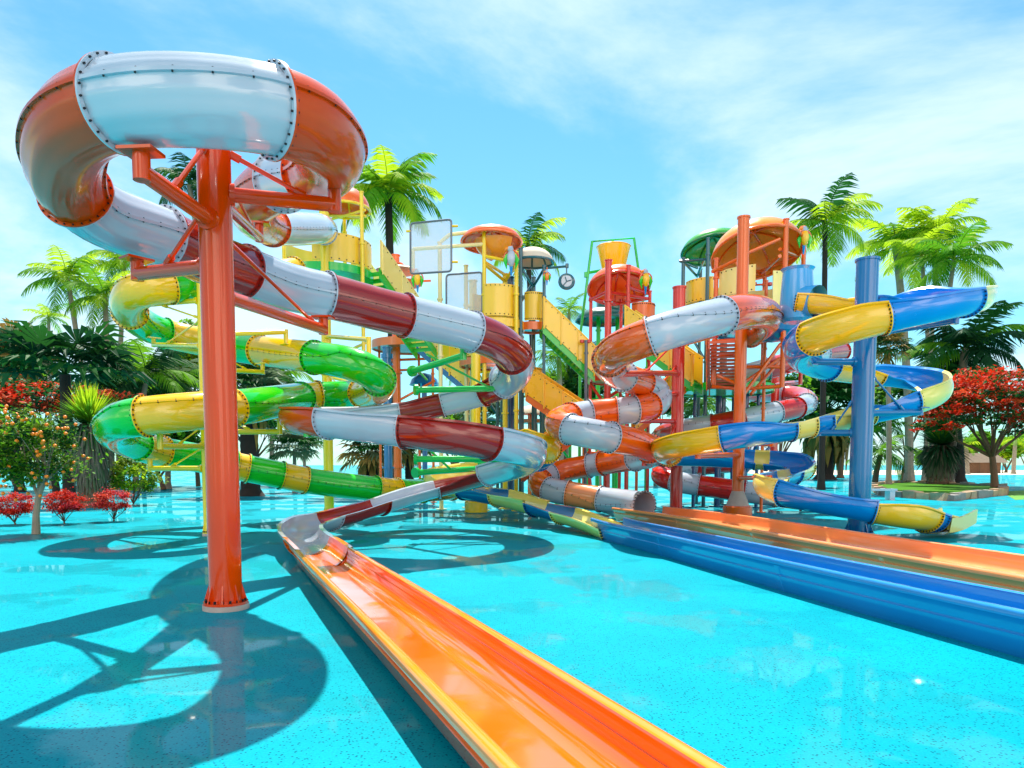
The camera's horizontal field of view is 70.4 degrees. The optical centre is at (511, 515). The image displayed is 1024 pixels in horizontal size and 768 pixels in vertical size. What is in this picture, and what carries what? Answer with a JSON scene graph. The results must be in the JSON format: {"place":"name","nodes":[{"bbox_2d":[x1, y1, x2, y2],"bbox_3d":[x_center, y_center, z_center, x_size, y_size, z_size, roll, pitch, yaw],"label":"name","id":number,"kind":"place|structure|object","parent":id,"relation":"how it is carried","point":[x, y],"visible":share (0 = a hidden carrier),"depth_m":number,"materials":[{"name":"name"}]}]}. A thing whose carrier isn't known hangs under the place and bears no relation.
{"place":"outdoors","nodes":[
{"label":"outdoors","id":0,"kind":"place"},
{"bbox_2d":[165,318,200,485],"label":"leafy tree","id":1,"kind":"object","parent":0,"point":[189,357],"visible":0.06,"depth_m":56.23,"materials":[{"name":"green plant"}]},
{"bbox_2d":[238,385,277,456],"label":"leafy tree","id":2,"kind":"object","parent":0,"point":[269,423],"visible":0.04,"depth_m":59.07,"materials":[{"name":"green plant"}]},
{"bbox_2d":[0,465,1023,767],"bbox_3d":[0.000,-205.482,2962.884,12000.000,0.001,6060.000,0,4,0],"label":"water","id":3,"kind":"structure","parent":0,"point":[120,647],"depth_m":6.74,"materials":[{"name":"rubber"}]},
{"bbox_2d":[0,491,42,524],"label":"red shrub","id":4,"kind":"object","parent":3,"relation":"on","point":[6,511],"visible":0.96,"depth_m":20.54,"materials":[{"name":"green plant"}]},
{"bbox_2d":[0,318,58,491],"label":"palm tree","id":5,"kind":"object","parent":3,"relation":"on","point":[8,327],"visible":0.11,"depth_m":45.05,"materials":[{"name":"green plant"}]},
{"bbox_2d":[0,351,73,484],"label":"leafy tree","id":6,"kind":"object","parent":3,"relation":"on","point":[52,380],"visible":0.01,"depth_m":61.61,"materials":[{"name":"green plant"}]},
{"bbox_2d":[22,303,70,485],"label":"palm tree","id":7,"kind":"object","parent":3,"relation":"on","point":[48,319],"visible":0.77,"depth_m":58.96,"materials":[{"name":"green plant"}]},
{"bbox_2d":[0,396,108,533],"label":"orange tree","id":8,"kind":"object","parent":3,"relation":"on","point":[18,465],"visible":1,"depth_m":17.51,"materials":[{"name":"green plant"}]},
{"bbox_2d":[16,245,109,380],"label":"palm tree","id":9,"kind":"object","parent":3,"relation":"on","point":[62,273],"visible":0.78,"depth_m":50.21,"materials":[{"name":"green plant"}]},
{"bbox_2d":[42,487,89,523],"bbox_3d":[-12.950,-0.295,20.985,1.331,1.091,1.283,0,4,0],"label":"red shrub","id":10,"kind":"object","parent":3,"relation":"on","point":[76,504],"visible":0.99,"depth_m":20.83,"materials":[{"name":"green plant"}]},
{"bbox_2d":[0,373,145,495],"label":"flame tree","id":11,"kind":"object","parent":3,"relation":"on","point":[38,389],"visible":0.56,"depth_m":37.71,"materials":[{"name":"red plant"}]},
{"bbox_2d":[0,320,160,502],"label":"palm tree","id":12,"kind":"object","parent":3,"relation":"on","point":[29,350],"visible":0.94,"depth_m":31.76,"materials":[{"name":"green plant"}]},
{"bbox_2d":[46,380,125,507],"bbox_3d":[-17.137,-2.923,29.359,3.440,5.136,3.466,0,4,0],"label":"yucca plant","id":13,"kind":"object","parent":3,"relation":"on","point":[87,408],"visible":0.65,"depth_m":28.90,"materials":[{"name":"green plant"}]},
{"bbox_2d":[60,261,129,489],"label":"palm tree","id":14,"kind":"object","parent":3,"relation":"on","point":[100,299],"visible":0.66,"depth_m":48.18,"materials":[{"name":"green plant"}]},
{"bbox_2d":[71,359,140,400],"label":"palm tree","id":15,"kind":"object","parent":3,"relation":"on","point":[109,386],"visible":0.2,"depth_m":45.45,"materials":[{"name":"green plant"}]},
{"bbox_2d":[88,486,132,520],"bbox_3d":[-12.039,-0.348,21.885,1.241,1.074,1.250,-4,5,-43],"label":"red shrub","id":16,"kind":"object","parent":3,"relation":"on","point":[115,507],"visible":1,"depth_m":21.76,"materials":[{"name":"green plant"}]},
{"bbox_2d":[86,249,146,480],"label":"palm tree","id":17,"kind":"object","parent":3,"relation":"on","point":[115,261],"visible":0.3,"depth_m":54.01,"materials":[{"name":"green plant"}]},
{"bbox_2d":[81,338,161,480],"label":"palm tree","id":18,"kind":"object","parent":3,"relation":"on","point":[140,340],"visible":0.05,"depth_m":57.52,"materials":[{"name":"green plant"}]},
{"bbox_2d":[107,454,168,504],"bbox_3d":[-15.998,-1.650,30.666,2.858,2.458,2.508,-2,4,-22],"label":"bush","id":19,"kind":"object","parent":3,"relation":"on","point":[121,471],"visible":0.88,"depth_m":30.45,"materials":[{"name":"green plant"}]},
{"bbox_2d":[88,339,198,490],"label":"palm tree","id":20,"kind":"object","parent":3,"relation":"on","point":[152,365],"visible":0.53,"depth_m":47.06,"materials":[{"name":"green plant"}]},
{"bbox_2d":[142,358,198,488],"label":"palm tree","id":21,"kind":"object","parent":3,"relation":"on","point":[194,371],"visible":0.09,"depth_m":51.47,"materials":[{"name":"green plant"}]},
{"bbox_2d":[154,152,196,219],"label":"palm tree","id":22,"kind":"object","parent":3,"relation":"on","point":[191,181],"visible":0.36,"depth_m":47.78,"materials":[{"name":"green plant"}]},
{"bbox_2d":[156,430,200,489],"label":"leafy tree","id":23,"kind":"object","parent":3,"relation":"on","point":[180,435],"visible":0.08,"depth_m":49.65,"materials":[{"name":"green plant"}]},
{"bbox_2d":[141,282,288,535],"bbox_3d":[-7.326,-2.597,18.156,3.495,6.048,4.780,-2,5,-31],"label":"slide support pole","id":24,"kind":"object","parent":3,"relation":"on","point":[246,430],"visible":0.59,"depth_m":17.30,"materials":[{"name":"yellow metal"}]},
{"bbox_2d":[90,256,456,502],"bbox_3d":[-4.898,-3.913,20.395,12.719,7.643,7.049,-3,5,-41],"label":"water slide","id":25,"kind":"object","parent":24,"relation":"on","point":[130,429],"visible":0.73,"depth_m":17.90,"materials":[{"name":"green plastic"}]},
{"bbox_2d":[115,144,340,612],"bbox_3d":[-3.668,-1.779,9.663,2.801,5.601,5.566,-1,4,-16],"label":"slide support pole","id":26,"kind":"object","parent":3,"relation":"on","point":[213,211],"visible":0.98,"depth_m":8.34,"materials":[{"name":"orange metal"}]},
{"bbox_2d":[15,50,725,767],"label":"water slide","id":27,"kind":"object","parent":26,"relation":"on","point":[481,694],"visible":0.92,"depth_m":7.29,"materials":[{"name":"orange plastic"}]},
{"bbox_2d":[195,362,298,496],"bbox_3d":[-14.379,-5.189,39.633,6.358,8.225,6.162,0,4,0],"label":"palm tree","id":28,"kind":"object","parent":3,"relation":"on","point":[249,444],"visible":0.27,"depth_m":39.36,"materials":[{"name":"green plant"}]},
{"bbox_2d":[241,368,313,458],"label":"palm tree","id":29,"kind":"object","parent":3,"relation":"on","point":[295,374],"visible":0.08,"depth_m":59.55,"materials":[{"name":"green plant"}]},
{"bbox_2d":[264,430,322,492],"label":"palm tree","id":30,"kind":"object","parent":3,"relation":"on","point":[290,438],"visible":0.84,"depth_m":44.23,"materials":[{"name":"green plant"}]},
{"bbox_2d":[314,211,370,509],"bbox_3d":[-5.365,-4.979,21.361,1.450,10.354,5.413,-2,5,-28],"label":"slide support pole","id":31,"kind":"object","parent":3,"relation":"on","point":[327,444],"visible":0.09,"depth_m":23.59,"materials":[{"name":"yellow metal"}]},
{"bbox_2d":[282,188,373,380],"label":"play tower","id":32,"kind":"structure","parent":31,"relation":"attached to","point":[344,247],"depth_m":24.07,"materials":[{"name":"yellow metal"}]},
{"bbox_2d":[356,240,437,358],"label":"staircase","id":33,"kind":"structure","parent":32,"relation":"attached to","point":[389,275],"depth_m":25.72,"materials":[{"name":"yellow metal"}]},
{"bbox_2d":[406,219,457,274],"bbox_3d":[-2.684,-9.062,24.444,1.751,1.845,0.240,0,4,-6],"label":"screen panel","id":34,"kind":"object","parent":33,"relation":"attached to","point":[430,221],"visible":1,"depth_m":24.41,"materials":[{"name":"grey metal"}]},
{"bbox_2d":[335,440,409,476],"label":"palm tree","id":35,"kind":"object","parent":3,"relation":"on","point":[369,464],"visible":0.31,"depth_m":41.10,"materials":[{"name":"green plant"}]},
{"bbox_2d":[381,346,393,477],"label":"slide support pole","id":36,"kind":"object","parent":3,"relation":"on","point":[386,356],"visible":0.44,"depth_m":29.73,"materials":[{"name":"blue metal"}]},
{"bbox_2d":[341,144,443,477],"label":"palm tree","id":37,"kind":"object","parent":3,"relation":"on","point":[388,191],"visible":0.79,"depth_m":44.05,"materials":[{"name":"green plant"}]},
{"bbox_2d":[371,254,436,502],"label":"play tower","id":38,"kind":"structure","parent":3,"relation":"on","point":[397,345],"depth_m":32.40,"materials":[{"name":"orange metal"}]},
{"bbox_2d":[408,269,423,292],"bbox_3d":[-4.100,-10.026,30.876,0.695,0.986,0.298,0,4,0],"label":"parrot ornament","id":39,"kind":"object","parent":38,"relation":"hanging from","point":[417,280],"visible":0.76,"depth_m":30.83,"materials":[{"name":"multicoloured plastic"}]},
{"bbox_2d":[392,448,431,478],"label":"palm tree","id":40,"kind":"object","parent":3,"relation":"on","point":[409,461],"visible":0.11,"depth_m":43.53,"materials":[{"name":"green plant"}]},
{"bbox_2d":[409,373,438,477],"bbox_3d":[-4.070,-3.655,33.828,1.400,5.972,1.400,0,4,0],"label":"spray mushroom","id":41,"kind":"object","parent":3,"relation":"on","point":[417,379],"visible":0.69,"depth_m":33.39,"materials":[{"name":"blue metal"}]},
{"bbox_2d":[438,411,464,463],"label":"leafy tree","id":42,"kind":"object","parent":3,"relation":"on","point":[454,417],"visible":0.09,"depth_m":55.91,"materials":[{"name":"green plant"}]},
{"bbox_2d":[465,353,488,512],"bbox_3d":[-0.729,-3.309,24.318,1.100,6.610,4.594,-2,4,-22],"label":"slide support pole","id":43,"kind":"object","parent":3,"relation":"on","point":[473,507],"visible":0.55,"depth_m":25.92,"materials":[{"name":"yellow metal"}]},
{"bbox_2d":[455,401,499,487],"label":"palm tree","id":44,"kind":"object","parent":3,"relation":"on","point":[490,410],"visible":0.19,"depth_m":48.58,"materials":[{"name":"green plant"}]},
{"bbox_2d":[411,224,553,510],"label":"play tower","id":45,"kind":"structure","parent":3,"relation":"on","point":[502,302],"depth_m":26.83,"materials":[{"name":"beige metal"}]},
{"bbox_2d":[416,341,469,385],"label":"staircase","id":46,"kind":"structure","parent":45,"relation":"attached to","point":[456,378],"depth_m":29.00,"materials":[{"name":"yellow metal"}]},
{"bbox_2d":[445,271,481,311],"bbox_3d":[-1.746,-8.166,26.495,1.381,1.485,0.070,0,4,0],"label":"screen panel","id":47,"kind":"object","parent":45,"relation":"attached to","point":[447,275],"visible":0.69,"depth_m":26.45,"materials":[{"name":"grey metal"}]},
{"bbox_2d":[503,245,518,275],"bbox_3d":[-0.033,-9.114,25.754,0.507,1.125,0.421,-3,5,-37],"label":"parrot ornament","id":48,"kind":"object","parent":45,"relation":"hanging from","point":[511,257],"visible":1,"depth_m":25.68,"materials":[{"name":"multicoloured plastic"}]},
{"bbox_2d":[525,369,583,414],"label":"staircase","id":49,"kind":"structure","parent":45,"relation":"attached to","point":[544,394],"depth_m":25.43,"materials":[{"name":"yellow metal"}]},
{"bbox_2d":[545,263,574,289],"bbox_3d":[1.711,-8.716,26.527,1.182,0.950,0.262,1,4,14],"label":"clock","id":50,"kind":"object","parent":45,"relation":"attached to","point":[566,280],"visible":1,"depth_m":26.44,"materials":[{"name":"grey metal"}]},
{"bbox_2d":[539,296,595,384],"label":"staircase","id":51,"kind":"structure","parent":45,"relation":"attached to","point":[563,334],"depth_m":26.80,"materials":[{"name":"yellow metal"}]},
{"bbox_2d":[481,400,502,487],"bbox_3d":[-0.595,-3.138,30.966,1.922,5.340,0.948,1,4,14],"label":"pipe frame","id":52,"kind":"object","parent":3,"relation":"on","point":[500,420],"visible":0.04,"depth_m":31.10,"materials":[{"name":"metal"}]},
{"bbox_2d":[486,367,545,492],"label":"play tower","id":53,"kind":"structure","parent":3,"relation":"on","point":[497,414],"depth_m":28.75,"materials":[{"name":"yellow metal"}]},
{"bbox_2d":[518,405,539,494],"bbox_3d":[0.852,-2.793,32.885,1.480,4.385,1.480,0,4,0],"label":"spray mushroom","id":54,"kind":"object","parent":3,"relation":"on","point":[528,412],"visible":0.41,"depth_m":32.31,"materials":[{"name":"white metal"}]},
{"bbox_2d":[494,212,566,431],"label":"palm tree","id":55,"kind":"object","parent":3,"relation":"on","point":[534,239],"visible":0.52,"depth_m":48.58,"materials":[{"name":"green plant"}]},
{"bbox_2d":[535,339,568,459],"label":"palm tree","id":56,"kind":"object","parent":3,"relation":"on","point":[558,366],"visible":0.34,"depth_m":49.31,"materials":[{"name":"green plant"}]},
{"bbox_2d":[524,362,611,458],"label":"leafy tree","id":57,"kind":"object","parent":3,"relation":"on","point":[569,385],"visible":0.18,"depth_m":51.57,"materials":[{"name":"green plant"}]},
{"bbox_2d":[555,293,583,456],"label":"palm tree","id":58,"kind":"object","parent":3,"relation":"on","point":[569,314],"visible":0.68,"depth_m":53.92,"materials":[{"name":"green plant"}]},
{"bbox_2d":[580,339,590,510],"bbox_3d":[2.699,-3.334,26.824,0.368,6.310,0.320,-3,5,-34],"label":"pipe frame","id":59,"kind":"object","parent":3,"relation":"on","point":[586,352],"visible":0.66,"depth_m":26.66,"materials":[{"name":"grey metal"}]},
{"bbox_2d":[578,237,646,490],"bbox_3d":[4.293,-6.044,30.653,3.176,11.182,1.460,0,4,0],"label":"tipping bucket","id":60,"kind":"object","parent":3,"relation":"on","point":[617,252],"visible":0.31,"depth_m":30.21,"materials":[{"name":"yellow metal"}]},
{"bbox_2d":[587,259,655,490],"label":"play tower","id":61,"kind":"structure","parent":3,"relation":"on","point":[610,285],"depth_m":28.07,"materials":[{"name":"red metal"}]},
{"bbox_2d":[639,269,652,293],"bbox_3d":[4.990,-8.751,27.060,0.504,0.933,0.297,1,4,17],"label":"parrot ornament","id":62,"kind":"object","parent":61,"relation":"hanging from","point":[645,280],"visible":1,"depth_m":27.01,"materials":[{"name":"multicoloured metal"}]},
{"bbox_2d":[624,305,703,394],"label":"staircase","id":63,"kind":"structure","parent":61,"relation":"attached to","point":[693,374],"depth_m":26.02,"materials":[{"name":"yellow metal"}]},
{"bbox_2d":[624,285,717,507],"bbox_3d":[4.025,-3.674,21.806,3.827,7.688,6.410,0,4,0],"label":"slide support pole","id":64,"kind":"object","parent":3,"relation":"on","point":[676,420],"visible":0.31,"depth_m":24.47,"materials":[{"name":"red metal"}]},
{"bbox_2d":[528,294,1023,591],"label":"water slide","id":65,"kind":"object","parent":64,"relation":"on","point":[596,424],"visible":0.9,"depth_m":16.95,"materials":[{"name":"orange plastic"}]},
{"bbox_2d":[666,397,731,418],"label":"palm tree","id":66,"kind":"object","parent":3,"relation":"on","point":[711,405],"visible":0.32,"depth_m":55.17,"materials":[{"name":"green plant"}]},
{"bbox_2d":[679,227,734,506],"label":"play tower","id":67,"kind":"structure","parent":3,"relation":"on","point":[697,251],"depth_m":29.24,"materials":[{"name":"teal metal"}]},
{"bbox_2d":[424,428,1023,658],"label":"water slide","id":68,"kind":"object","parent":3,"relation":"on","point":[987,617],"visible":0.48,"depth_m":9.23,"materials":[{"name":"blue plastic"}]},
{"bbox_2d":[695,215,774,515],"bbox_3d":[6.665,-4.401,20.446,2.009,9.329,5.315,2,4,26],"label":"slide support pole","id":69,"kind":"object","parent":3,"relation":"on","point":[737,502],"visible":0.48,"depth_m":22.51,"materials":[{"name":"orange metal"}]},
{"bbox_2d":[684,216,805,507],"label":"play tower","id":70,"kind":"structure","parent":3,"relation":"on","point":[774,249],"depth_m":24.91,"materials":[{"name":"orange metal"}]},
{"bbox_2d":[631,376,686,429],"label":"staircase","id":71,"kind":"structure","parent":70,"relation":"attached to","point":[644,426],"depth_m":27.30,"materials":[{"name":"yellow metal"}]},
{"bbox_2d":[705,340,734,395],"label":"staircase","id":72,"kind":"structure","parent":70,"relation":"attached to","point":[715,365],"depth_m":24.41,"materials":[{"name":"red metal"}]},
{"bbox_2d":[796,225,811,254],"bbox_3d":[9.762,-9.236,24.222,0.487,0.958,0.329,2,4,23],"label":"parrot ornament","id":73,"kind":"object","parent":70,"relation":"hanging from","point":[805,239],"visible":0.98,"depth_m":24.17,"materials":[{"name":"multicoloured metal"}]},
{"bbox_2d":[755,280,771,512],"bbox_3d":[8.788,-4.194,25.770,0.720,8.171,0.312,0,4,0],"label":"pipe frame","id":74,"kind":"object","parent":3,"relation":"on","point":[767,283],"visible":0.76,"depth_m":25.70,"materials":[{"name":"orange metal"}]},
{"bbox_2d":[769,355,802,471],"bbox_3d":[10.263,-3.636,29.911,2.344,6.481,4.964,1,4,9],"label":"slide support pole","id":75,"kind":"object","parent":3,"relation":"on","point":[775,394],"visible":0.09,"depth_m":31.66,"materials":[{"name":"red metal"}]},
{"bbox_2d":[651,344,851,510],"bbox_3d":[9.439,-3.901,30.501,7.437,6.902,9.193,3,5,38],"label":"water slide","id":76,"kind":"object","parent":75,"relation":"on","point":[794,402],"visible":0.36,"depth_m":27.73,"materials":[{"name":"red plastic"}]},
{"bbox_2d":[749,372,829,451],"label":"leafy tree","id":77,"kind":"object","parent":3,"relation":"on","point":[805,384],"visible":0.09,"depth_m":56.57,"materials":[{"name":"green plant"}]},
{"bbox_2d":[775,172,882,489],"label":"palm tree","id":78,"kind":"object","parent":3,"relation":"on","point":[835,209],"visible":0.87,"depth_m":48.60,"materials":[{"name":"green plant"}]},
{"bbox_2d":[766,374,895,479],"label":"palm tree","id":79,"kind":"object","parent":3,"relation":"on","point":[836,447],"visible":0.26,"depth_m":82.78,"materials":[{"name":"green plant"}]},
{"bbox_2d":[834,404,877,477],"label":"palm tree","id":80,"kind":"object","parent":3,"relation":"on","point":[840,471],"visible":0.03,"depth_m":96.17,"materials":[{"name":"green plant"}]},
{"bbox_2d":[846,435,917,482],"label":"palm tree","id":81,"kind":"object","parent":3,"relation":"on","point":[880,452],"visible":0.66,"depth_m":62.39,"materials":[{"name":"green plant"}]},
{"bbox_2d":[812,256,959,533],"bbox_3d":[8.621,-2.750,16.556,3.168,6.577,2.973,0,4,0],"label":"slide support pole","id":82,"kind":"object","parent":3,"relation":"on","point":[862,363],"visible":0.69,"depth_m":17.28,"materials":[{"name":"blue metal"}]},
{"bbox_2d":[650,264,998,534],"bbox_3d":[7.644,-3.315,19.245,6.964,7.132,9.693,-2,5,-28],"label":"water slide","id":83,"kind":"object","parent":82,"relation":"on","point":[820,318],"visible":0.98,"depth_m":17.48,"materials":[{"name":"blue plastic"}]},
{"bbox_2d":[873,418,911,447],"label":"palm tree","id":84,"kind":"object","parent":3,"relation":"on","point":[882,425],"visible":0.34,"depth_m":69.50,"materials":[{"name":"green plant"}]},
{"bbox_2d":[845,205,941,480],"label":"palm tree","id":85,"kind":"object","parent":3,"relation":"on","point":[872,245],"visible":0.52,"depth_m":67.53,"materials":[{"name":"green plant"}]},
{"bbox_2d":[876,332,919,483],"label":"palm tree","id":86,"kind":"object","parent":3,"relation":"on","point":[896,339],"visible":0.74,"depth_m":55.23,"materials":[{"name":"green plant"}]},
{"bbox_2d":[874,386,934,479],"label":"leafy tree","id":87,"kind":"object","parent":3,"relation":"on","point":[880,393],"visible":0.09,"depth_m":71.42,"materials":[{"name":"green plant"}]},
{"bbox_2d":[883,223,967,445],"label":"palm tree","id":88,"kind":"object","parent":3,"relation":"on","point":[912,256],"visible":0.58,"depth_m":62.53,"materials":[{"name":"green plant"}]},
{"bbox_2d":[884,198,986,479],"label":"palm tree","id":89,"kind":"object","parent":3,"relation":"on","point":[947,218],"visible":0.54,"depth_m":63.73,"materials":[{"name":"green plant"}]},
{"bbox_2d":[872,480,1008,500],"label":"stone planter","id":90,"kind":"object","parent":3,"relation":"on","point":[921,489],"visible":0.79,"depth_m":41.32,"materials":[{"name":"green plant"}]},
{"bbox_2d":[906,407,975,483],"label":"yucca plant","id":91,"kind":"object","parent":3,"relation":"on","point":[940,459],"visible":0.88,"depth_m":56.96,"materials":[{"name":"green plant"}]},
{"bbox_2d":[892,345,998,482],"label":"palm tree","id":92,"kind":"object","parent":3,"relation":"on","point":[960,475],"visible":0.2,"depth_m":59.14,"materials":[{"name":"green plant"}]},
{"bbox_2d":[901,220,1013,368],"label":"palm tree","id":93,"kind":"object","parent":3,"relation":"on","point":[961,251],"visible":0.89,"depth_m":57.98,"materials":[{"name":"green plant"}]},
{"bbox_2d":[898,300,1023,481],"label":"palm tree","id":94,"kind":"object","parent":3,"relation":"on","point":[973,335],"visible":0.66,"depth_m":55.99,"materials":[{"name":"green plant"}]},
{"bbox_2d":[907,364,1023,486],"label":"flame tree","id":95,"kind":"object","parent":3,"relation":"on","point":[957,413],"visible":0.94,"depth_m":45.74,"materials":[{"name":"red plant"}]},
{"bbox_2d":[0,0,1023,464],"label":"sky","id":96,"kind":"structure","parent":0,"point":[661,124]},
{"bbox_2d":[575,302,628,487],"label":"play tower","id":97,"kind":"structure","parent":0,"point":[598,316],"depth_m":33.38,"materials":[{"name":"teal metal"}]},
{"bbox_2d":[871,488,896,499],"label":"white block","id":98,"kind":"structure","parent":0,"point":[889,493],"depth_m":35.37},
{"bbox_2d":[748,470,1023,474],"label":"beach","id":99,"kind":"structure","parent":0,"point":[894,472],"depth_m":146.23,"materials":[{"name":"beige sand"}]},
{"bbox_2d":[963,432,980,473],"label":"palm tree","id":100,"kind":"object","parent":99,"relation":"on","point":[970,439],"visible":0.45,"depth_m":139.23,"materials":[{"name":"green plant"}]},
{"bbox_2d":[963,428,997,452],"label":"shore tree","id":101,"kind":"object","parent":99,"relation":"on","point":[988,435],"visible":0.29,"depth_m":170.25,"materials":[{"name":"green plant"}]},
{"bbox_2d":[969,453,1008,472],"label":"beach hut","id":102,"kind":"object","parent":99,"relation":"on","point":[980,463],"visible":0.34,"depth_m":150.17,"materials":[{"name":"brown plant"}]},
{"bbox_2d":[995,436,1023,472],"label":"shore tree","id":103,"kind":"object","parent":99,"relation":"on","point":[1006,453],"visible":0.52,"depth_m":162.31,"materials":[{"name":"green plant"}]},
{"bbox_2d":[997,429,1023,473],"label":"palm tree","id":104,"kind":"object","parent":99,"relation":"on","point":[1014,456],"visible":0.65,"depth_m":139.33,"materials":[{"name":"green plant"}]},
{"bbox_2d":[1007,490,1023,499],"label":"lawn","id":105,"kind":"structure","parent":0,"point":[1017,495],"depth_m":41.90,"materials":[{"name":"green plant"}]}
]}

